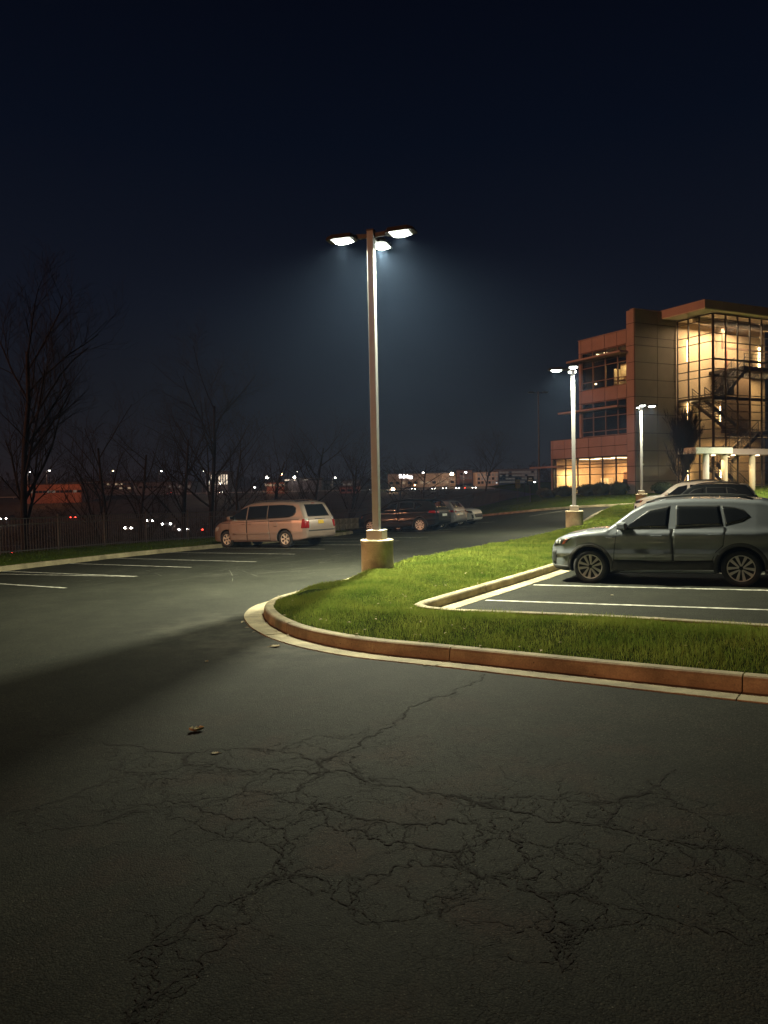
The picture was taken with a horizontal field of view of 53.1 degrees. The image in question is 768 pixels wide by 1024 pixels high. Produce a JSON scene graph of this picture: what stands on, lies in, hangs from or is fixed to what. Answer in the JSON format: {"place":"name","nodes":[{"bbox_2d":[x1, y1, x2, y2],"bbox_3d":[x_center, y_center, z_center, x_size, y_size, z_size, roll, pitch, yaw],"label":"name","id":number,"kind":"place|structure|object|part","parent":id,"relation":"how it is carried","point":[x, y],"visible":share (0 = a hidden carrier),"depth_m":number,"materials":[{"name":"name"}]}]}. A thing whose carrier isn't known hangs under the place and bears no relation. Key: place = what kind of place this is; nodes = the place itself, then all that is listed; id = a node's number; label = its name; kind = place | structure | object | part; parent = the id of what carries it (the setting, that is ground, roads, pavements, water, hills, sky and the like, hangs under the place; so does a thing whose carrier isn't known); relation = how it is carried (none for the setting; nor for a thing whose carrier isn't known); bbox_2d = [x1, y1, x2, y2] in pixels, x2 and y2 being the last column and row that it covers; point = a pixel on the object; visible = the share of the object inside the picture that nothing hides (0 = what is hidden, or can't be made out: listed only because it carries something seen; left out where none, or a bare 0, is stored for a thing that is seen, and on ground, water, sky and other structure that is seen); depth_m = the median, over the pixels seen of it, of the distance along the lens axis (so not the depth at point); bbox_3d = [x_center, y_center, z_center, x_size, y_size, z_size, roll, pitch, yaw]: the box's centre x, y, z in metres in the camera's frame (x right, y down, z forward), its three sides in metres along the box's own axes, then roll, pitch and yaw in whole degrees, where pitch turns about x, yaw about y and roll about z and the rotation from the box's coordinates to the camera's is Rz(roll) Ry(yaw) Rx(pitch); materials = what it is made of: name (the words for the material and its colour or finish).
{"place":"outdoors","nodes":[
{"label":"outdoors","id":0,"kind":"place"},
{"bbox_2d":[0,476,550,549],"bbox_3d":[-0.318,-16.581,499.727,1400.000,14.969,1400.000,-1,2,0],"label":"terrain","id":1,"kind":"structure","parent":0,"point":[193,502],"depth_m":234.80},
{"bbox_2d":[0,515,16,521],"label":"distant car","id":2,"kind":"object","parent":1,"relation":"on","point":[8,516],"visible":0.59,"depth_m":179.33,"materials":[{"name":"grey metal"}]},
{"bbox_2d":[1,545,20,552],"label":"distant car","id":3,"kind":"object","parent":1,"relation":"on","point":[10,548],"visible":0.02,"depth_m":86.89,"materials":[{"name":"grey metal"}]},
{"bbox_2d":[2,487,102,549],"bbox_3d":[-17.144,1.818,40.467,5.700,6.295,3.712,-2,2,-19],"label":"bare tree","id":4,"kind":"object","parent":1,"relation":"on","point":[59,513],"visible":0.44,"depth_m":40.22,"materials":[{"name":"brown plant"}]},
{"bbox_2d":[20,483,101,503],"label":"distant building","id":5,"kind":"structure","parent":1,"relation":"on","point":[41,490],"depth_m":261.89,"materials":[{"name":"brown brick"}]},
{"bbox_2d":[0,240,134,549],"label":"bare tree","id":6,"kind":"object","parent":1,"relation":"on","point":[26,459],"visible":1,"depth_m":36.54,"materials":[{"name":"brown plant"}]},
{"bbox_2d":[45,379,160,543],"bbox_3d":[-17.110,-1.084,45.294,8.784,13.516,5.258,1,3,42],"label":"bare tree","id":7,"kind":"object","parent":1,"relation":"on","point":[101,490],"visible":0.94,"depth_m":45.42,"materials":[{"name":"brown plant"}]},
{"bbox_2d":[67,480,142,494],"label":"distant building","id":8,"kind":"structure","parent":1,"relation":"on","point":[126,484],"depth_m":329.73,"materials":[{"name":"brown"}]},
{"bbox_2d":[124,522,148,531],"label":"distant car","id":9,"kind":"object","parent":1,"relation":"on","point":[133,527],"visible":0.32,"depth_m":118.67,"materials":[{"name":"grey"}]},
{"bbox_2d":[81,417,210,539],"bbox_3d":[-15.908,-0.812,52.681,8.736,13.121,11.641,-1,2,0],"label":"bare tree","id":10,"kind":"object","parent":1,"relation":"on","point":[141,509],"visible":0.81,"depth_m":51.79,"materials":[{"name":"brown plant"}]},
{"bbox_2d":[77,376,231,539],"bbox_3d":[-15.503,-1.700,50.194,10.218,14.044,8.890,-2,2,-22],"label":"bare tree","id":11,"kind":"object","parent":1,"relation":"on","point":[183,494],"visible":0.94,"depth_m":50.51,"materials":[{"name":"brown plant"}]},
{"bbox_2d":[132,481,201,495],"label":"distant building","id":12,"kind":"structure","parent":1,"relation":"on","point":[192,489],"depth_m":319.81,"materials":[{"name":"brown"}]},
{"bbox_2d":[161,518,178,527],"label":"distant car","id":13,"kind":"object","parent":1,"relation":"on","point":[162,524],"visible":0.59,"depth_m":123.81,"materials":[{"name":"grey"}]},
{"bbox_2d":[1,507,339,552],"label":"undergrowth","id":14,"kind":"object","parent":1,"relation":"on","point":[154,537],"visible":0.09,"depth_m":35.61,"materials":[{"name":"brown plant"}]},
{"bbox_2d":[172,524,186,532],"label":"distant car","id":15,"kind":"object","parent":1,"relation":"on","point":[178,526],"visible":0.29,"depth_m":117.06,"materials":[{"name":"grey"}]},
{"bbox_2d":[129,306,309,535],"bbox_3d":[-13.181,-4.580,56.539,12.045,20.108,11.857,0,3,36],"label":"bare tree","id":16,"kind":"object","parent":1,"relation":"on","point":[211,492],"visible":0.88,"depth_m":55.74,"materials":[{"name":"brown plant"}]},
{"bbox_2d":[205,471,233,494],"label":"distant building","id":17,"kind":"structure","parent":1,"relation":"on","point":[227,481],"depth_m":309.79,"materials":[{"name":"grey glass"}]},
{"bbox_2d":[0,489,491,498],"bbox_3d":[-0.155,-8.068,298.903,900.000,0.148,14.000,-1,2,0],"label":"highway","id":18,"kind":"structure","parent":1,"relation":"on","point":[319,492],"depth_m":297.52,"materials":[{"name":"grey asphalt"}]},
{"bbox_2d":[0,488,494,498],"bbox_3d":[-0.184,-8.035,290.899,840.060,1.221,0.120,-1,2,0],"label":"guard rail","id":19,"kind":"object","parent":1,"relation":"on","point":[290,491],"visible":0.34,"depth_m":290.86,"materials":[{"name":"metal"}]},
{"bbox_2d":[265,482,287,493],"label":"distant building","id":20,"kind":"structure","parent":1,"relation":"on","point":[284,489],"depth_m":299.85,"materials":[{"name":"grey"}]},
{"bbox_2d":[249,413,338,501],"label":"bare tree","id":21,"kind":"object","parent":1,"relation":"on","point":[275,497],"visible":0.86,"depth_m":70.72,"materials":[{"name":"brown plant"}]},
{"bbox_2d":[285,477,323,491],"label":"distant building","id":22,"kind":"structure","parent":1,"relation":"on","point":[303,485],"depth_m":344.75,"materials":[{"name":"grey"}]},
{"bbox_2d":[251,406,369,500],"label":"bare tree","id":23,"kind":"object","parent":1,"relation":"on","point":[310,476],"visible":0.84,"depth_m":73.60,"materials":[{"name":"brown plant"}]},
{"bbox_2d":[288,416,393,517],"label":"bare tree","id":24,"kind":"object","parent":1,"relation":"on","point":[354,486],"visible":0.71,"depth_m":81.49,"materials":[{"name":"brown plant"}]},
{"bbox_2d":[322,480,359,489],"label":"distant building","id":25,"kind":"structure","parent":1,"relation":"on","point":[335,484],"depth_m":349.73,"materials":[{"name":"grey glass"}]},
{"bbox_2d":[339,485,360,492],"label":"distant building","id":26,"kind":"structure","parent":1,"relation":"on","point":[344,490],"depth_m":279.87,"materials":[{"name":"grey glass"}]},
{"bbox_2d":[0,460,767,491],"bbox_3d":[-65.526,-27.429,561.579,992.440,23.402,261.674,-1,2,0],"label":"treeline","id":27,"kind":"object","parent":1,"relation":"on","point":[248,483],"visible":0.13,"depth_m":531.69,"materials":[{"name":"brown plant"}]},
{"bbox_2d":[0,473,767,565],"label":"grass verge","id":28,"kind":"object","parent":1,"relation":"on","point":[520,501],"depth_m":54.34,"materials":[{"name":"green plant"}]},
{"bbox_2d":[0,509,235,554],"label":"metal fence","id":29,"kind":"object","parent":28,"relation":"on","point":[103,532],"visible":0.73,"depth_m":32.19,"materials":[{"name":"black metal"}]},
{"bbox_2d":[203,407,282,512],"bbox_3d":[-6.873,-1.640,39.128,3.621,7.528,4.791,-2,2,-28],"label":"bare tree","id":30,"kind":"object","parent":28,"relation":"on","point":[239,474],"visible":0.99,"depth_m":38.86,"materials":[{"name":"brown plant"}]},
{"bbox_2d":[334,518,358,529],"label":"block wall","id":31,"kind":"structure","parent":28,"relation":"on","point":[347,523],"depth_m":50.79,"materials":[{"name":"concrete"}]},
{"bbox_2d":[329,482,524,518],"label":"metal fence","id":32,"kind":"object","parent":28,"relation":"on","point":[508,492],"visible":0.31,"depth_m":71.60,"materials":[{"name":"black metal"}]},
{"bbox_2d":[515,479,519,500],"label":"sign","id":33,"kind":"object","parent":28,"relation":"on","point":[517,483],"visible":1,"depth_m":67.80,"materials":[{"name":"black metal"}]},
{"bbox_2d":[527,476,533,501],"bbox_3d":[11.975,-1.887,62.976,0.620,2.100,0.100,-2,2,-20],"label":"sign","id":34,"kind":"object","parent":28,"relation":"on","point":[530,480],"visible":1,"depth_m":62.94,"materials":[{"name":"black metal"}]},
{"bbox_2d":[528,391,548,489],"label":"light mast","id":35,"kind":"object","parent":28,"relation":"on","point":[539,439],"visible":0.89,"depth_m":78.75,"materials":[{"name":"black metal"}]},
{"bbox_2d":[540,490,557,497],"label":"shrub","id":36,"kind":"object","parent":28,"relation":"on","point":[548,493],"visible":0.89,"depth_m":65.83,"materials":[{"name":"green plant"}]},
{"bbox_2d":[554,485,571,496],"bbox_3d":[15.352,-1.780,65.216,1.866,1.023,1.735,-1,2,0],"label":"shrub","id":37,"kind":"object","parent":28,"relation":"on","point":[563,491],"visible":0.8,"depth_m":64.77,"materials":[{"name":"green plant"}]},
{"bbox_2d":[576,484,593,495],"bbox_3d":[16.584,-1.781,62.607,2.008,1.064,1.855,-1,2,0],"label":"shrub","id":38,"kind":"object","parent":28,"relation":"on","point":[583,490],"visible":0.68,"depth_m":62.15,"materials":[{"name":"green plant"}]},
{"bbox_2d":[589,482,609,495],"bbox_3d":[17.362,-1.841,61.537,1.859,1.209,1.740,-1,2,0],"label":"shrub","id":39,"kind":"object","parent":28,"relation":"on","point":[598,488],"visible":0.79,"depth_m":61.07,"materials":[{"name":"green plant"}]},
{"bbox_2d":[606,481,629,494],"bbox_3d":[18.339,-1.831,60.123,1.896,1.192,1.736,-1,2,0],"label":"shrub","id":40,"kind":"object","parent":28,"relation":"on","point":[618,488],"visible":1,"depth_m":59.66,"materials":[{"name":"green plant"}]},
{"bbox_2d":[651,481,672,493],"bbox_3d":[21.194,-1.813,58.345,1.870,1.025,1.747,-1,2,0],"label":"shrub","id":41,"kind":"object","parent":28,"relation":"on","point":[660,487],"visible":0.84,"depth_m":57.91,"materials":[{"name":"green plant"}]},
{"bbox_2d":[661,403,704,481],"bbox_3d":[21.614,-4.505,55.587,3.357,6.899,2.910,-1,2,0],"label":"bare tree","id":42,"kind":"object","parent":28,"relation":"on","point":[683,433],"visible":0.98,"depth_m":55.20,"materials":[{"name":"brown plant"}]},
{"bbox_2d":[371,449,433,505],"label":"bare tree","id":43,"kind":"object","parent":1,"relation":"on","point":[384,480],"visible":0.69,"depth_m":119.27,"materials":[{"name":"brown plant"}]},
{"bbox_2d":[387,472,455,487],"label":"distant building","id":44,"kind":"structure","parent":1,"relation":"on","point":[419,483],"depth_m":359.69,"materials":[{"name":"brown brick"}]},
{"bbox_2d":[390,447,471,505],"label":"bare tree","id":45,"kind":"object","parent":1,"relation":"on","point":[419,492],"visible":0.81,"depth_m":110.11,"materials":[{"name":"brown plant"}]},
{"bbox_2d":[456,469,472,484],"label":"distant building","id":46,"kind":"structure","parent":1,"relation":"on","point":[468,476],"depth_m":399.64,"materials":[{"name":"grey"}]},
{"bbox_2d":[472,471,498,485],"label":"distant building","id":47,"kind":"structure","parent":1,"relation":"on","point":[478,479],"depth_m":349.69,"materials":[{"name":"beige concrete"}]},
{"bbox_2d":[456,416,518,491],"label":"bare tree","id":48,"kind":"object","parent":1,"relation":"on","point":[496,451],"visible":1,"depth_m":130.83,"materials":[{"name":"brown plant"}]},
{"bbox_2d":[494,468,537,484],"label":"distant building","id":49,"kind":"structure","parent":1,"relation":"on","point":[507,476],"depth_m":369.62,"materials":[{"name":"grey"}]},
{"bbox_2d":[530,299,767,494],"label":"office building","id":50,"kind":"structure","parent":1,"relation":"on","point":[705,358],"depth_m":61.94,"materials":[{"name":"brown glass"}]},
{"bbox_2d":[553,455,627,493],"bbox_3d":[17.292,-3.094,64.953,0.120,3.046,8.970,-2,2,-28],"label":"window","id":51,"kind":"structure","parent":50,"relation":"in","point":[602,463],"depth_m":64.98,"materials":[{"name":"yellow glass"}]},
{"bbox_2d":[581,344,626,390],"bbox_3d":[18.004,-11.753,62.962,0.120,3.166,5.180,-2,2,-28],"label":"window","id":52,"kind":"structure","parent":50,"relation":"in","point":[617,362],"depth_m":62.79,"materials":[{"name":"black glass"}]},
{"bbox_2d":[582,398,626,437],"bbox_3d":[18.082,-7.682,63.108,0.120,2.856,5.180,-2,2,-28],"label":"window","id":53,"kind":"structure","parent":50,"relation":"in","point":[618,414],"depth_m":62.95,"materials":[{"name":"black glass"}]},
{"bbox_2d":[676,313,712,482],"bbox_3d":[24.498,-8.215,60.587,0.120,14.136,3.420,-2,2,-28],"label":"window","id":54,"kind":"structure","parent":50,"relation":"in","point":[698,317],"depth_m":60.31,"materials":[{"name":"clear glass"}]},
{"bbox_2d":[714,313,767,487],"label":"window","id":55,"kind":"structure","parent":50,"relation":"in","point":[737,321],"depth_m":60.62,"materials":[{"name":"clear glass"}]},
{"bbox_2d":[0,506,767,1023],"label":"parking lot asphalt","id":56,"kind":"structure","parent":0,"point":[116,660],"depth_m":4.55,"materials":[{"name":"grey asphalt"}]},
{"bbox_2d":[189,726,203,730],"bbox_3d":[-1.534,1.794,6.352,0.107,0.051,0.141,1,3,42],"label":"dead leaf","id":57,"kind":"object","parent":56,"relation":"on","point":[192,728],"visible":1,"depth_m":6.34,"materials":[{"name":"brown plant"}]},
{"bbox_2d":[39,540,440,585],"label":"plough scratches","id":58,"kind":"object","parent":56,"relation":"on","point":[247,559],"visible":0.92,"depth_m":22.29,"materials":[{"name":"grey asphalt"}]},
{"bbox_2d":[215,499,334,547],"bbox_3d":[-4.474,0.441,30.540,5.074,1.836,2.302,-2,1,33],"label":"parked minivan","id":59,"kind":"object","parent":56,"relation":"on","point":[287,523],"visible":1,"depth_m":29.40,"materials":[{"name":"beige metal"}]},
{"bbox_3d":[-5.746,0.729,30.216,0.949,0.801,0.053,-2,1,33],"label":"door","id":60,"kind":"part","parent":59,"relation":"part of","materials":[{"name":"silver metal"}]},
{"bbox_3d":[-5.746,0.071,30.290,0.941,0.474,0.135,-2,1,33],"label":"window glass","id":61,"kind":"part","parent":59,"relation":"part of","materials":[{"name":"black glass"}]},
{"bbox_3d":[-4.888,0.030,29.739,1.016,0.540,0.157,-2,1,33],"label":"window frame","id":62,"kind":"part","parent":59,"relation":"part of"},
{"bbox_3d":[-4.889,0.030,29.738,0.980,0.504,0.144,-2,1,33],"label":"window glass","id":63,"kind":"part","parent":59,"relation":"part of","materials":[{"name":"black glass"}]},
{"bbox_3d":[-4.844,0.699,29.633,1.194,0.817,0.053,-2,1,33],"label":"door","id":64,"kind":"part","parent":59,"relation":"part of","materials":[{"name":"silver metal"}]},
{"bbox_3d":[-3.863,-0.011,29.078,1.376,0.521,0.151,-2,1,33],"label":"window frame","id":65,"kind":"part","parent":59,"relation":"part of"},
{"bbox_3d":[-3.864,-0.013,29.077,1.340,0.483,0.137,-2,1,33],"label":"window glass","id":66,"kind":"part","parent":59,"relation":"part of","materials":[{"name":"black glass"}]},
{"bbox_3d":[-2.593,-0.072,29.301,0.271,0.466,1.320,-2,1,33],"label":"rear window","id":67,"kind":"part","parent":59,"relation":"part of","materials":[{"name":"black glass"}]},
{"bbox_2d":[0,503,633,571],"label":"lot kerb","id":68,"kind":"structure","parent":56,"relation":"on","point":[78,559],"depth_m":28.07,"materials":[{"name":"concrete"}]},
{"bbox_2d":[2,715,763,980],"bbox_3d":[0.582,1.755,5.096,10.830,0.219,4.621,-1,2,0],"label":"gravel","id":69,"kind":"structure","parent":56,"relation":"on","point":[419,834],"depth_m":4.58,"materials":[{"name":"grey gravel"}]},
{"bbox_2d":[0,510,767,609],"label":"stall lines","id":70,"kind":"object","parent":56,"relation":"on","point":[402,537],"visible":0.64,"depth_m":14.42,"materials":[{"name":"white paint"}]},
{"bbox_2d":[0,674,767,1023],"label":"asphalt cracks","id":71,"kind":"object","parent":56,"relation":"on","point":[600,860],"visible":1,"depth_m":4.01,"materials":[{"name":"black asphalt"}]},
{"bbox_2d":[358,498,450,531],"bbox_3d":[1.069,0.177,42.647,5.106,1.833,2.275,-3,0,30],"label":"parked car","id":72,"kind":"object","parent":56,"relation":"on","point":[420,514],"visible":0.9,"depth_m":41.52,"materials":[{"name":"black paint"}]},
{"bbox_3d":[0.216,0.306,42.024,1.235,0.659,0.069,-3,0,30],"label":"door","id":73,"kind":"part","parent":72,"relation":"part of","materials":[{"name":"black paint"}]},
{"bbox_3d":[0.320,-0.258,42.061,0.916,0.434,0.135,-3,0,30],"label":"window glass","id":74,"kind":"part","parent":72,"relation":"part of","materials":[{"name":"black glass"}]},
{"bbox_3d":[1.232,-0.308,41.535,0.893,0.432,0.135,-3,0,30],"label":"window glass","id":75,"kind":"part","parent":72,"relation":"part of","materials":[{"name":"black glass"}]},
{"bbox_3d":[1.208,0.249,41.454,1.034,0.675,0.070,-3,0,30],"label":"door","id":76,"kind":"part","parent":72,"relation":"part of","materials":[{"name":"black paint"}]},
{"bbox_3d":[1.841,-0.343,41.183,0.516,0.366,0.116,-3,0,30],"label":"window glass","id":77,"kind":"part","parent":72,"relation":"part of","materials":[{"name":"black glass"}]},
{"bbox_3d":[2.962,-0.426,41.535,0.301,0.370,1.242,-3,0,30],"label":"rear window","id":78,"kind":"part","parent":72,"relation":"part of","materials":[{"name":"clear glass"}]},
{"bbox_2d":[394,499,466,529],"bbox_3d":[2.497,0.147,45.948,4.680,1.721,2.189,-3,0,30],"label":"parked car","id":79,"kind":"object","parent":56,"relation":"on","point":[457,509],"visible":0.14,"depth_m":44.64,"materials":[{"name":"silver metal"}]},
{"bbox_3d":[4.228,-0.431,44.926,0.278,0.347,1.184,-3,0,30],"label":"rear window","id":80,"kind":"part","parent":79,"relation":"part of","materials":[{"name":"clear glass"}]},
{"bbox_2d":[458,507,482,525],"bbox_3d":[3.875,0.064,49.078,4.680,1.673,2.154,-4,0,30],"label":"parked car","id":81,"kind":"object","parent":56,"relation":"on","point":[474,515],"visible":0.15,"depth_m":47.58,"materials":[{"name":"white paint"}]},
{"bbox_2d":[244,509,767,703],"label":"island kerb","id":82,"kind":"structure","parent":56,"relation":"on","point":[713,683],"depth_m":8.44,"materials":[{"name":"concrete"}]},
{"bbox_2d":[241,578,742,695],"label":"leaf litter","id":83,"kind":"object","parent":82,"relation":"on","point":[445,632],"visible":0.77,"depth_m":9.68,"materials":[{"name":"brown plant"}]},
{"bbox_2d":[552,493,767,586],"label":"parked car","id":84,"kind":"object","parent":56,"relation":"on","point":[725,535],"visible":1,"depth_m":14.21,"materials":[{"name":"grey paint"}]},
{"bbox_3d":[4.867,0.620,14.493,1.079,0.601,0.064,-1,2,29],"label":"door","id":85,"kind":"part","parent":84,"relation":"part of","materials":[{"name":"grey paint"}]},
{"bbox_3d":[4.966,0.108,14.518,0.800,0.393,0.127,-1,2,29],"label":"window glass","id":86,"kind":"part","parent":84,"relation":"part of","materials":[{"name":"black glass"}]},
{"bbox_3d":[4.967,0.109,14.520,0.836,0.430,0.139,-1,2,29],"label":"window frame","id":87,"kind":"part","parent":84,"relation":"part of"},
{"bbox_3d":[5.771,0.085,14.072,0.816,0.430,0.139,-1,2,29],"label":"window frame","id":88,"kind":"part","parent":84,"relation":"part of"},
{"bbox_3d":[5.770,0.084,14.071,0.780,0.393,0.127,-1,2,29],"label":"window glass","id":89,"kind":"part","parent":84,"relation":"part of","materials":[{"name":"black glass"}]},
{"bbox_3d":[5.738,0.592,14.009,0.904,0.615,0.069,-1,2,29],"label":"door","id":90,"kind":"part","parent":84,"relation":"part of","materials":[{"name":"grey paint"}]},
{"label":"window glass","id":91,"kind":"part","parent":84,"relation":"part of","materials":[{"name":"black glass"}]},
{"bbox_3d":[6.308,0.067,13.773,0.486,0.369,0.120,-1,2,29],"label":"window frame","id":92,"kind":"part","parent":84,"relation":"part of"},
{"bbox_2d":[634,479,724,508],"bbox_3d":[14.943,-0.631,37.889,4.902,1.881,2.206,-1,3,29],"label":"parked car","id":93,"kind":"object","parent":56,"relation":"on","point":[679,488],"visible":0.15,"depth_m":37.36,"materials":[{"name":"white paint"}]},
{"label":"window glass","id":94,"kind":"part","parent":93,"relation":"part of","materials":[{"name":"black glass"}]},
{"bbox_2d":[680,481,756,496],"bbox_3d":[13.900,-0.382,33.501,4.457,1.833,2.155,-1,2,29],"label":"parked car","id":95,"kind":"object","parent":56,"relation":"on","point":[726,487],"visible":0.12,"depth_m":32.47,"materials":[{"name":"black paint"}]},
{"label":"window glass","id":96,"kind":"part","parent":95,"relation":"part of","materials":[{"name":"black glass"}]},
{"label":"window glass","id":97,"kind":"part","parent":95,"relation":"part of","materials":[{"name":"black glass"}]},
{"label":"window glass","id":98,"kind":"part","parent":95,"relation":"part of","materials":[{"name":"black glass"}]},
{"bbox_2d":[0,0,767,485],"label":"sky","id":99,"kind":"structure","parent":0,"point":[560,169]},
{"bbox_2d":[274,503,767,673],"bbox_3d":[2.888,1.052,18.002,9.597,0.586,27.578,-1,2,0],"label":"grass","id":100,"kind":"structure","parent":0,"point":[391,607],"depth_m":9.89,"materials":[{"name":"green plant"}]},
{"bbox_2d":[326,225,416,571],"bbox_3d":[-0.103,-2.198,16.954,2.000,7.745,1.361,0,2,19],"label":"lamp post","id":101,"kind":"object","parent":100,"relation":"on","point":[377,548],"visible":1,"depth_m":16.55,"materials":[{"name":"metal"}]},
{"bbox_2d":[548,364,582,527],"bbox_3d":[7.491,-2.471,31.703,1.361,7.025,2.000,-1,2,12],"label":"lamp post","id":102,"kind":"object","parent":100,"relation":"on","point":[574,514],"visible":0.98,"depth_m":31.52,"materials":[{"name":"metal"}]},
{"bbox_2d":[636,403,657,500],"bbox_3d":[16.552,-3.430,48.464,1.361,6.725,2.000,-1,2,10],"label":"lamp post","id":103,"kind":"object","parent":100,"relation":"on","point":[641,493],"visible":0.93,"depth_m":48.41,"materials":[{"name":"metal"}]}
]}

